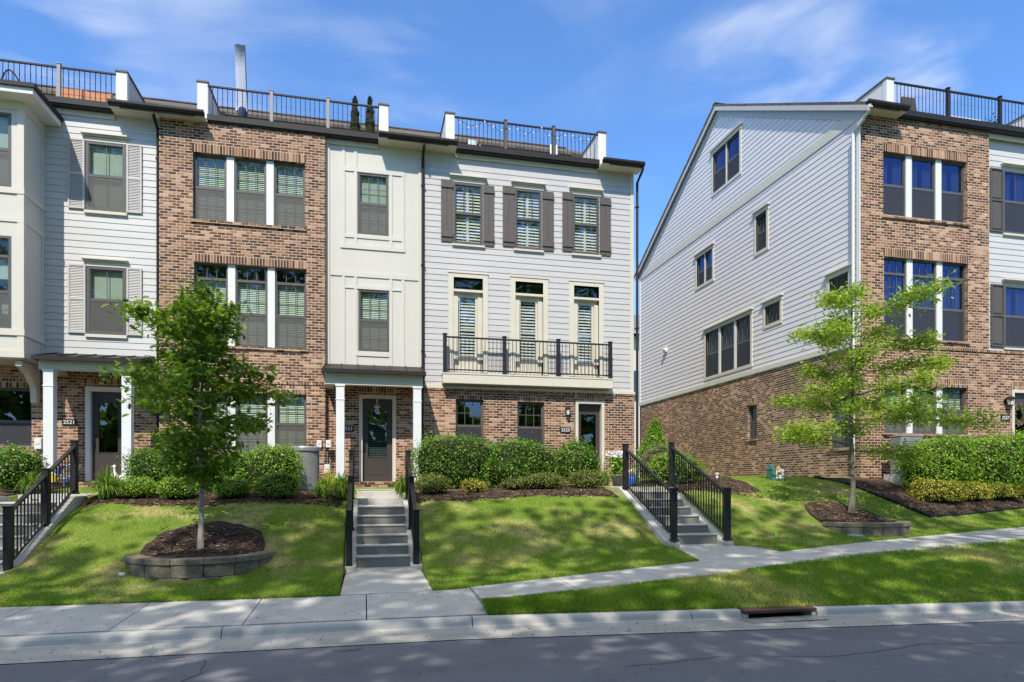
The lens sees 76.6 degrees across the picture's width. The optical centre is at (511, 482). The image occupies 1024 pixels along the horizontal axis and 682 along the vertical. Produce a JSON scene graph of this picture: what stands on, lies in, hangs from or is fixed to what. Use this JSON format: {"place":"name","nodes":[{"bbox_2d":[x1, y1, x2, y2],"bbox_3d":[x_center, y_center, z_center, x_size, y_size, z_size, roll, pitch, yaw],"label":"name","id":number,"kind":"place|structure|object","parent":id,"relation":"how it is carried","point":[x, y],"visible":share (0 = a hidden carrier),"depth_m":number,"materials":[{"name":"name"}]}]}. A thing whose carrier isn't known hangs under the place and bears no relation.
{"place":"outdoors","nodes":[
{"label":"outdoors","id":0,"kind":"place"},
{"bbox_2d":[0,621,1023,681],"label":"road","id":1,"kind":"structure","parent":0,"point":[609,658],"depth_m":6.56,"materials":[{"name":"grey asphalt"}]},
{"bbox_2d":[0,610,1023,663],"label":"gutter","id":2,"kind":"object","parent":1,"relation":"on","point":[147,649],"visible":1,"depth_m":7.69,"materials":[{"name":"concrete"}]},
{"bbox_2d":[0,475,1023,606],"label":"lawn ground","id":3,"kind":"structure","parent":0,"point":[271,537],"depth_m":12.04,"materials":[{"name":"plant"}]},
{"bbox_2d":[0,486,66,495],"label":"mulch bed","id":4,"kind":"object","parent":3,"relation":"on","point":[6,492],"visible":0.17,"depth_m":13.80,"materials":[{"name":"brown wood"}]},
{"bbox_2d":[0,440,52,492],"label":"hedge","id":5,"kind":"object","parent":4,"relation":"on","point":[14,462],"visible":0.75,"depth_m":13.30,"materials":[{"name":"green plant"}]},
{"bbox_2d":[0,496,87,573],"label":"front steps","id":6,"kind":"structure","parent":3,"relation":"on","point":[70,504],"depth_m":11.23,"materials":[{"name":"concrete"}]},
{"bbox_2d":[1,440,79,570],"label":"stair railing","id":7,"kind":"object","parent":6,"relation":"on","point":[43,481],"visible":0.91,"depth_m":11.04,"materials":[{"name":"black metal"}]},
{"bbox_2d":[0,59,219,486],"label":"townhouse","id":8,"kind":"structure","parent":3,"relation":"on","point":[77,214],"depth_m":17.03,"materials":[{"name":"white wood"}]},
{"bbox_2d":[0,112,10,186],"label":"window","id":9,"kind":"structure","parent":8,"relation":"in","point":[5,118],"depth_m":15.83,"materials":[{"name":"grey glass"}]},
{"bbox_2d":[0,235,10,328],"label":"window","id":10,"kind":"structure","parent":8,"relation":"in","point":[5,260],"depth_m":15.83,"materials":[{"name":"grey glass"}]},
{"bbox_2d":[0,388,30,446],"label":"window","id":11,"kind":"structure","parent":8,"relation":"in","point":[15,404],"depth_m":16.90,"materials":[{"name":"black glass"}]},
{"bbox_2d":[86,141,125,212],"bbox_3d":[-10.799,-8.133,17.289,0.958,1.814,0.140,0,0,-13],"label":"window","id":12,"kind":"structure","parent":8,"relation":"in","point":[105,162],"depth_m":17.28,"materials":[{"name":"grey glass"}]},
{"bbox_2d":[87,266,125,334],"bbox_3d":[-10.787,-4.843,17.292,0.937,1.784,0.140,0,0,-13],"label":"window","id":13,"kind":"structure","parent":8,"relation":"in","point":[104,284],"depth_m":17.28,"materials":[{"name":"grey glass"}]},
{"bbox_2d":[92,392,121,480],"bbox_3d":[-10.808,-1.242,17.370,0.788,2.384,0.109,0,0,-13],"label":"door","id":14,"kind":"structure","parent":8,"relation":"in","point":[106,409],"depth_m":17.38,"materials":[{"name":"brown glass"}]},
{"bbox_2d":[123,551,274,580],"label":"retaining wall","id":15,"kind":"structure","parent":3,"relation":"on","point":[173,569],"depth_m":9.88,"materials":[{"name":"grey concrete"}]},
{"bbox_2d":[140,521,264,557],"bbox_3d":[-5.160,0.934,10.905,1.900,0.496,1.953,0,0,-13],"label":"mulch mound","id":16,"kind":"object","parent":3,"relation":"on","point":[149,548],"visible":0.88,"depth_m":11.09,"materials":[{"name":"brown wood"}]},
{"bbox_2d":[98,275,302,548],"bbox_3d":[-5.408,-1.028,10.767,2.888,4.697,3.206,0,0,41],"label":"tree","id":17,"kind":"object","parent":16,"relation":"on","point":[207,339],"visible":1,"depth_m":10.62,"materials":[{"name":"green plant"}]},
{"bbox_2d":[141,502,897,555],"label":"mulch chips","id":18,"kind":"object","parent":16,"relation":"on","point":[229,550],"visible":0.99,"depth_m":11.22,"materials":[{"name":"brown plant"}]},
{"bbox_2d":[77,486,342,508],"bbox_3d":[-6.379,0.272,15.238,4.800,0.515,5.757,0,0,-13],"label":"mulch bed","id":19,"kind":"object","parent":3,"relation":"on","point":[138,500],"visible":0.18,"depth_m":13.03,"materials":[{"name":"brown wood"}]},
{"bbox_2d":[76,465,131,498],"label":"grassy clump","id":20,"kind":"object","parent":19,"relation":"on","point":[106,485],"visible":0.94,"depth_m":12.56,"materials":[{"name":"green plant"}]},
{"bbox_2d":[114,473,159,497],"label":"shrub","id":21,"kind":"object","parent":19,"relation":"on","point":[137,486],"visible":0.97,"depth_m":12.72,"materials":[{"name":"green plant"}]},
{"bbox_2d":[114,441,219,488],"bbox_3d":[-7.807,-0.426,15.070,2.506,1.259,1.750,0,0,-13],"label":"hedge","id":22,"kind":"object","parent":19,"relation":"on","point":[139,464],"visible":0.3,"depth_m":14.45,"materials":[{"name":"green plant"}]},
{"bbox_2d":[155,473,199,498],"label":"shrub","id":23,"kind":"object","parent":19,"relation":"on","point":[167,488],"visible":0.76,"depth_m":12.79,"materials":[{"name":"green plant"}]},
{"bbox_2d":[209,476,253,496],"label":"shrub","id":24,"kind":"object","parent":19,"relation":"on","point":[240,486],"visible":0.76,"depth_m":13.10,"materials":[{"name":"green plant"}]},
{"bbox_2d":[210,448,256,488],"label":"hedge","id":25,"kind":"object","parent":19,"relation":"on","point":[240,464],"visible":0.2,"depth_m":14.55,"materials":[{"name":"green plant"}]},
{"bbox_2d":[235,440,306,490],"bbox_3d":[-5.565,-0.385,14.955,1.571,1.208,1.508,0,0,-13],"label":"hedge","id":26,"kind":"object","parent":19,"relation":"on","point":[270,459],"visible":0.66,"depth_m":14.64,"materials":[{"name":"green plant"}]},
{"bbox_2d":[251,469,302,497],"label":"shrub","id":27,"kind":"object","parent":19,"relation":"on","point":[279,484],"visible":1,"depth_m":13.19,"materials":[{"name":"green plant"}]},
{"bbox_2d":[289,446,320,488],"bbox_3d":[-5.189,-0.288,16.255,1.000,1.277,1.000,0,0,-13],"label":"air conditioner","id":28,"kind":"object","parent":19,"relation":"on","point":[310,454],"visible":0.45,"depth_m":15.98,"materials":[{"name":"grey metal"}]},
{"bbox_2d":[325,469,359,497],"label":"grassy clump","id":29,"kind":"object","parent":19,"relation":"on","point":[341,488],"visible":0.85,"depth_m":13.54,"materials":[{"name":"green plant"}]},
{"bbox_2d":[151,79,425,486],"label":"townhouse","id":30,"kind":"structure","parent":3,"relation":"on","point":[303,236],"depth_m":18.25,"materials":[{"name":"brick"}]},
{"bbox_2d":[194,153,226,220],"bbox_3d":[-8.265,-8.053,17.808,0.841,1.831,0.150,0,0,-13],"label":"window","id":31,"kind":"structure","parent":30,"relation":"in","point":[210,203],"depth_m":17.78,"materials":[{"name":"grey glass"}]},
{"bbox_2d":[195,262,227,344],"bbox_3d":[-8.234,-4.877,17.815,0.842,2.253,0.150,0,0,-13],"label":"window","id":32,"kind":"structure","parent":30,"relation":"in","point":[224,290],"depth_m":17.81,"materials":[{"name":"grey metal"}]},
{"bbox_2d":[235,44,246,117],"bbox_3d":[-7.970,-11.464,19.213,0.560,3.040,0.560,0,0,-13],"label":"patio umbrella","id":33,"kind":"object","parent":30,"relation":"on","point":[240,69],"visible":0.56,"depth_m":19.17,"materials":[{"name":"grey fabric"}]},
{"bbox_2d":[234,158,265,224],"bbox_3d":[-7.260,-8.053,18.036,0.841,1.831,0.150,0,0,-13],"label":"window","id":34,"kind":"structure","parent":30,"relation":"in","point":[249,205],"depth_m":18.01,"materials":[{"name":"grey glass"}]},
{"bbox_2d":[236,265,267,346],"bbox_3d":[-7.228,-4.877,18.043,0.842,2.253,0.150,0,0,-13],"label":"window","id":35,"kind":"structure","parent":30,"relation":"in","point":[257,325],"depth_m":18.03,"materials":[{"name":"grey metal"}]},
{"bbox_2d":[236,395,267,453],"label":"window","id":36,"kind":"structure","parent":30,"relation":"in","point":[251,438],"depth_m":18.03,"materials":[{"name":"grey glass"}]},
{"bbox_2d":[274,162,304,227],"bbox_3d":[-6.254,-8.053,18.264,0.841,1.831,0.150,0,0,-13],"label":"window","id":37,"kind":"structure","parent":30,"relation":"in","point":[289,209],"depth_m":18.24,"materials":[{"name":"grey glass"}]},
{"bbox_2d":[275,268,305,348],"bbox_3d":[-6.222,-4.877,18.271,0.842,2.253,0.150,0,0,-13],"label":"window","id":38,"kind":"structure","parent":30,"relation":"in","point":[290,329],"depth_m":18.25,"materials":[{"name":"grey metal"}]},
{"bbox_2d":[275,394,305,450],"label":"window","id":39,"kind":"structure","parent":30,"relation":"in","point":[295,432],"depth_m":18.26,"materials":[{"name":"grey glass"}]},
{"bbox_2d":[357,173,388,235],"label":"window","id":40,"kind":"structure","parent":30,"relation":"in","point":[372,189],"depth_m":18.83,"materials":[{"name":"grey glass"}]},
{"bbox_2d":[358,289,388,351],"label":"window","id":41,"kind":"structure","parent":30,"relation":"in","point":[373,334],"depth_m":18.83,"materials":[{"name":"grey metal"}]},
{"bbox_2d":[363,399,391,481],"bbox_3d":[-3.927,-1.246,18.931,0.852,2.412,0.109,0,0,-13],"label":"door","id":42,"kind":"structure","parent":30,"relation":"in","point":[377,439],"depth_m":18.95,"materials":[{"name":"brown glass"}]},
{"bbox_2d":[356,489,402,504],"bbox_3d":[-3.230,0.350,15.674,1.125,0.400,3.300,0,0,-13],"label":"landing","id":43,"kind":"object","parent":3,"relation":"on","point":[378,498],"visible":0.57,"depth_m":14.21,"materials":[{"name":"concrete"}]},
{"bbox_2d":[344,500,421,573],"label":"front steps","id":44,"kind":"structure","parent":3,"relation":"on","point":[381,535],"depth_m":12.11,"materials":[{"name":"concrete"}]},
{"bbox_2d":[345,450,354,565],"bbox_3d":[-3.051,0.403,12.254,0.144,2.176,2.394,0,0,-13],"label":"stair railing","id":45,"kind":"object","parent":44,"relation":"on","point":[349,519],"visible":0.95,"depth_m":11.38,"materials":[{"name":"black metal"}]},
{"bbox_2d":[404,450,419,564],"bbox_3d":[-1.935,0.403,12.507,0.144,2.176,2.394,0,0,-13],"label":"stair railing","id":46,"kind":"object","parent":44,"relation":"on","point":[410,496],"visible":0.93,"depth_m":12.26,"materials":[{"name":"black metal"}]},
{"bbox_2d":[414,484,619,501],"bbox_3d":[-0.389,0.228,16.588,4.480,0.438,5.774,0,0,-13],"label":"mulch bed","id":47,"kind":"object","parent":3,"relation":"on","point":[419,496],"visible":0.38,"depth_m":14.40,"materials":[{"name":"brown wood"}]},
{"bbox_2d":[414,472,452,493],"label":"shrub","id":48,"kind":"object","parent":47,"relation":"on","point":[433,484],"visible":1,"depth_m":14.15,"materials":[{"name":"green plant"}]},
{"bbox_2d":[402,430,505,487],"bbox_3d":[-1.478,-0.594,16.199,2.842,1.509,1.731,0,0,-13],"label":"hedge","id":49,"kind":"object","parent":47,"relation":"on","point":[458,458],"visible":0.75,"depth_m":15.74,"materials":[{"name":"green plant"}]},
{"bbox_2d":[479,431,563,487],"bbox_3d":[0.203,-0.605,16.535,2.589,1.505,1.742,0,0,-13],"label":"hedge","id":50,"kind":"object","parent":47,"relation":"on","point":[517,459],"visible":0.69,"depth_m":15.98,"materials":[{"name":"green plant"}]},
{"bbox_2d":[518,471,565,488],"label":"shrub","id":51,"kind":"object","parent":47,"relation":"on","point":[545,480],"visible":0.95,"depth_m":14.98,"materials":[{"name":"green plant"}]},
{"bbox_2d":[554,435,604,485],"bbox_3d":[1.625,-0.562,16.569,1.462,1.350,1.294,0,0,-13],"label":"hedge","id":52,"kind":"object","parent":47,"relation":"on","point":[575,457],"visible":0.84,"depth_m":16.25,"materials":[{"name":"green plant"}]},
{"bbox_2d":[568,469,606,488],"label":"shrub","id":53,"kind":"object","parent":47,"relation":"on","point":[586,479],"visible":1,"depth_m":15.36,"materials":[{"name":"green plant"}]},
{"bbox_2d":[407,111,644,484],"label":"townhouse","id":54,"kind":"structure","parent":3,"relation":"on","point":[529,288],"depth_m":19.87,"materials":[{"name":"grey wood"}]},
{"bbox_2d":[453,182,482,244],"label":"window","id":55,"kind":"structure","parent":54,"relation":"in","point":[465,213],"depth_m":19.46,"materials":[{"name":"white glass"}]},
{"bbox_2d":[454,292,482,372],"bbox_3d":[-1.333,-4.509,19.492,0.883,2.398,0.218,0,0,-13],"label":"balcony door","id":56,"kind":"structure","parent":54,"relation":"in","point":[460,362],"depth_m":19.51,"materials":[{"name":"white glass"}]},
{"bbox_2d":[456,399,482,440],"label":"window","id":57,"kind":"structure","parent":54,"relation":"in","point":[469,413],"depth_m":19.50,"materials":[{"name":"glass"}]},
{"bbox_2d":[515,189,541,249],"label":"window","id":58,"kind":"structure","parent":54,"relation":"in","point":[528,220],"depth_m":19.87,"materials":[{"name":"grey glass"}]},
{"bbox_2d":[515,296,542,374],"bbox_3d":[0.502,-4.509,19.908,0.874,2.398,0.218,0,0,-13],"label":"balcony door","id":59,"kind":"structure","parent":54,"relation":"in","point":[527,365],"depth_m":19.93,"materials":[{"name":"white glass"}]},
{"bbox_2d":[517,402,542,448],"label":"window","id":60,"kind":"structure","parent":54,"relation":"in","point":[529,414],"depth_m":19.92,"materials":[{"name":"black glass"}]},
{"bbox_2d":[573,195,598,254],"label":"window","id":61,"kind":"structure","parent":54,"relation":"in","point":[583,224],"depth_m":20.28,"materials":[{"name":"white glass"}]},
{"bbox_2d":[574,300,597,376],"bbox_3d":[2.293,-4.509,20.315,0.820,2.398,0.218,0,0,-13],"label":"balcony door","id":62,"kind":"structure","parent":54,"relation":"in","point":[578,365],"depth_m":20.34,"materials":[{"name":"white glass"}]},
{"bbox_2d":[578,404,599,472],"bbox_3d":[2.390,-1.255,20.390,0.766,2.430,0.057,0,0,-13],"label":"door","id":63,"kind":"structure","parent":54,"relation":"in","point":[588,414],"depth_m":20.41,"materials":[{"name":"black glass"}]},
{"bbox_2d":[600,486,654,490],"bbox_3d":[2.589,0.225,17.404,1.030,0.250,3.600,0,0,-13],"label":"landing","id":64,"kind":"object","parent":3,"relation":"on","point":[637,488],"visible":0.07,"depth_m":15.69,"materials":[{"name":"concrete"}]},
{"bbox_2d":[602,451,631,485],"bbox_3d":[2.688,-0.371,16.439,0.821,0.901,0.727,0,0,-13],"label":"planter","id":65,"kind":"object","parent":64,"relation":"on","point":[616,470],"visible":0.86,"depth_m":16.29,"materials":[{"name":"green plant"}]},
{"bbox_2d":[633,417,668,479],"bbox_3d":[4.267,-1.047,19.455,1.489,1.952,1.261,0,0,-13],"label":"conical evergreen","id":66,"kind":"object","parent":3,"relation":"on","point":[655,433],"visible":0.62,"depth_m":19.26,"materials":[{"name":"green plant"}]},
{"bbox_2d":[610,487,733,547],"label":"front steps","id":67,"kind":"structure","parent":3,"relation":"on","point":[695,526],"depth_m":13.44,"materials":[{"name":"concrete"}]},
{"bbox_2d":[622,444,678,541],"bbox_3d":[2.859,0.113,13.661,0.144,2.016,2.524,0,0,-13],"label":"stair railing","id":68,"kind":"object","parent":67,"relation":"on","point":[672,529],"visible":1,"depth_m":13.39,"materials":[{"name":"black metal"}]},
{"bbox_2d":[668,442,731,539],"bbox_3d":[3.971,0.088,13.913,0.144,2.066,2.524,0,0,-13],"label":"stair railing","id":69,"kind":"object","parent":67,"relation":"on","point":[725,529],"visible":0.98,"depth_m":13.64,"materials":[{"name":"black metal"}]},
{"bbox_2d":[622,476,761,492],"bbox_3d":[4.599,0.049,17.247,2.560,0.502,4.267,0,0,-13],"label":"mulch bed","id":70,"kind":"object","parent":3,"relation":"on","point":[734,486],"visible":0.38,"depth_m":16.40,"materials":[{"name":"brown wood"}]},
{"bbox_2d":[635,439,685,480],"bbox_3d":[4.319,-0.613,17.903,1.801,1.204,1.119,0,0,10],"label":"shrub","id":71,"kind":"object","parent":70,"relation":"on","point":[655,451],"visible":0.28,"depth_m":17.76,"materials":[{"name":"green plant"}]},
{"bbox_2d":[641,449,710,483],"bbox_3d":[4.268,-0.452,16.748,1.856,1.000,1.208,0,0,-13],"label":"shrub","id":72,"kind":"object","parent":70,"relation":"on","point":[660,467],"visible":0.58,"depth_m":16.48,"materials":[{"name":"green plant"}]},
{"bbox_2d":[634,76,1023,477],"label":"townhouse","id":73,"kind":"structure","parent":3,"relation":"on","point":[773,214],"depth_m":20.08,"materials":[{"name":"wood"}]},
{"bbox_2d":[706,329,717,376],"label":"window","id":74,"kind":"structure","parent":73,"relation":"in","point":[711,337],"depth_m":26.40,"materials":[{"name":"grey glass"}]},
{"bbox_2d":[714,144,725,191],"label":"window","id":75,"kind":"structure","parent":73,"relation":"in","point":[720,157],"depth_m":25.80,"materials":[{"name":"blue glass"}]},
{"bbox_2d":[721,322,733,372],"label":"window","id":76,"kind":"structure","parent":73,"relation":"in","point":[727,331],"depth_m":25.25,"materials":[{"name":"grey glass"}]},
{"bbox_2d":[727,132,738,181],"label":"window","id":77,"kind":"structure","parent":73,"relation":"in","point":[733,144],"depth_m":24.89,"materials":[{"name":"blue glass"}]},
{"bbox_2d":[736,315,749,367],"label":"window","id":78,"kind":"structure","parent":73,"relation":"in","point":[743,324],"depth_m":24.24,"materials":[{"name":"grey glass"}]},
{"bbox_2d":[883,153,904,215],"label":"window","id":79,"kind":"structure","parent":73,"relation":"in","point":[893,165],"depth_m":18.85,"materials":[{"name":"blue glass"}]},
{"bbox_2d":[884,257,905,337],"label":"window","id":80,"kind":"structure","parent":73,"relation":"in","point":[894,269],"depth_m":18.86,"materials":[{"name":"blue glass"}]},
{"bbox_2d":[884,385,905,432],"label":"window","id":81,"kind":"structure","parent":73,"relation":"in","point":[898,428],"depth_m":18.88,"materials":[{"name":"grey glass"}]},
{"bbox_2d":[912,157,934,219],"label":"window","id":82,"kind":"structure","parent":73,"relation":"in","point":[923,170],"depth_m":19.08,"materials":[{"name":"blue glass"}]},
{"bbox_2d":[913,260,935,339],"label":"window","id":83,"kind":"structure","parent":73,"relation":"in","point":[920,268],"depth_m":19.09,"materials":[{"name":"blue glass"}]},
{"bbox_2d":[913,386,935,433],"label":"window","id":84,"kind":"structure","parent":73,"relation":"in","point":[931,430],"depth_m":19.12,"materials":[{"name":"grey glass"}]},
{"bbox_2d":[941,161,963,222],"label":"window","id":85,"kind":"structure","parent":73,"relation":"in","point":[952,174],"depth_m":19.31,"materials":[{"name":"blue glass"}]},
{"bbox_2d":[942,263,964,340],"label":"window","id":86,"kind":"structure","parent":73,"relation":"in","point":[953,313],"depth_m":19.32,"materials":[{"name":"blue glass"}]},
{"bbox_2d":[942,388,964,433],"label":"window","id":87,"kind":"structure","parent":73,"relation":"in","point":[944,390],"depth_m":19.36,"materials":[{"name":"grey glass"}]},
{"bbox_2d":[1003,170,1023,234],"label":"window","id":88,"kind":"structure","parent":73,"relation":"in","point":[1013,180],"depth_m":19.88,"materials":[{"name":"blue glass"}]},
{"bbox_2d":[1005,285,1023,347],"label":"window","id":89,"kind":"structure","parent":73,"relation":"in","point":[1014,295],"depth_m":19.89,"materials":[{"name":"blue glass"}]},
{"bbox_2d":[805,501,895,522],"bbox_3d":[7.757,0.662,14.850,1.900,0.433,1.933,0,0,-13],"label":"mulch mound","id":90,"kind":"object","parent":3,"relation":"on","point":[812,510],"visible":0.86,"depth_m":15.07,"materials":[{"name":"brown wood"}]},
{"bbox_2d":[765,269,1007,514],"bbox_3d":[8.164,-1.906,14.815,4.519,5.606,4.178,0,0,7],"label":"tree","id":91,"kind":"object","parent":90,"relation":"on","point":[851,381],"visible":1,"depth_m":14.77,"materials":[{"name":"green plant"}]},
{"bbox_2d":[822,520,910,536],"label":"retaining wall","id":92,"kind":"structure","parent":3,"relation":"on","point":[896,528],"depth_m":13.78,"materials":[{"name":"grey concrete"}]},
{"bbox_2d":[812,477,1023,514],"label":"mulch bed","id":93,"kind":"object","parent":3,"relation":"on","point":[879,482],"visible":0.49,"depth_m":16.98,"materials":[{"name":"brown wood"}]},
{"bbox_2d":[79,477,1022,514],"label":"mulch chips","id":94,"kind":"object","parent":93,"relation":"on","point":[323,503],"visible":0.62,"depth_m":14.29,"materials":[{"name":"brown wood"}]},
{"bbox_2d":[884,435,923,484],"bbox_3d":[10.890,-0.626,17.902,0.926,1.353,0.600,0,0,-13],"label":"air conditioner","id":95,"kind":"object","parent":93,"relation":"on","point":[894,476],"visible":0.36,"depth_m":17.73,"materials":[{"name":"grey metal"}]},
{"bbox_2d":[891,430,984,488],"bbox_3d":[11.495,-0.599,17.558,2.637,1.691,1.887,0,0,-13],"label":"hedge","id":96,"kind":"object","parent":93,"relation":"on","point":[955,464],"visible":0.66,"depth_m":17.00,"materials":[{"name":"green plant"}]},
{"bbox_2d":[905,477,972,501],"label":"shrub","id":97,"kind":"object","parent":93,"relation":"on","point":[934,490],"visible":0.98,"depth_m":16.54,"materials":[{"name":"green plant"}]},
{"bbox_2d":[954,479,997,498],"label":"shrub","id":98,"kind":"object","parent":93,"relation":"on","point":[979,490],"visible":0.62,"depth_m":16.90,"materials":[{"name":"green plant"}]},
{"bbox_2d":[945,429,1023,491],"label":"hedge","id":99,"kind":"object","parent":93,"relation":"on","point":[1001,459],"visible":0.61,"depth_m":17.31,"materials":[{"name":"green plant"}]},
{"bbox_2d":[983,481,1023,497],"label":"shrub","id":100,"kind":"object","parent":93,"relation":"on","point":[1007,490],"visible":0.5,"depth_m":17.28,"materials":[{"name":"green plant"}]},
{"bbox_2d":[814,475,1023,516],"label":"bed edging","id":101,"kind":"object","parent":3,"relation":"on","point":[885,497],"visible":0.98,"depth_m":16.45,"materials":[{"name":"black metal"}]},
{"bbox_2d":[0,527,1023,636],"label":"sidewalk","id":102,"kind":"structure","parent":0,"point":[90,618],"depth_m":8.65,"materials":[{"name":"concrete"}]},
{"bbox_2d":[0,0,1023,314],"label":"sky","id":103,"kind":"structure","parent":0,"point":[649,75],"materials":[{"name":"blue"}]},
{"bbox_2d":[340,544,780,600],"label":"front walk","id":104,"kind":"structure","parent":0,"point":[366,581],"depth_m":10.71,"materials":[{"name":"concrete"}]},
{"bbox_2d":[479,538,1023,614],"bbox_3d":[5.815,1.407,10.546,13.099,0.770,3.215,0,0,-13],"label":"verge grass","id":105,"kind":"structure","parent":0,"point":[516,603],"depth_m":9.59,"materials":[{"name":"green plant"}]},
{"bbox_3d":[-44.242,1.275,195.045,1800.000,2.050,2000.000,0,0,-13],"label":"land","id":106,"kind":"structure","parent":0,"visible":0},
{"bbox_2d":[0,601,1023,664],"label":"kerb","id":107,"kind":"structure","parent":106,"relation":"on","point":[129,637],"depth_m":7.95,"materials":[{"name":"concrete"}]},
{"bbox_2d":[736,605,827,629],"bbox_3d":[3.608,1.954,8.833,1.314,0.499,0.640,0,0,-13],"label":"storm drain","id":108,"kind":"object","parent":107,"relation":"in","point":[808,612],"visible":0.42,"depth_m":8.72,"materials":[{"name":"metal"}]},
{"bbox_2d":[634,315,639,476],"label":"townhouse","id":109,"kind":"structure","parent":106,"relation":"on","point":[635,390],"depth_m":47.16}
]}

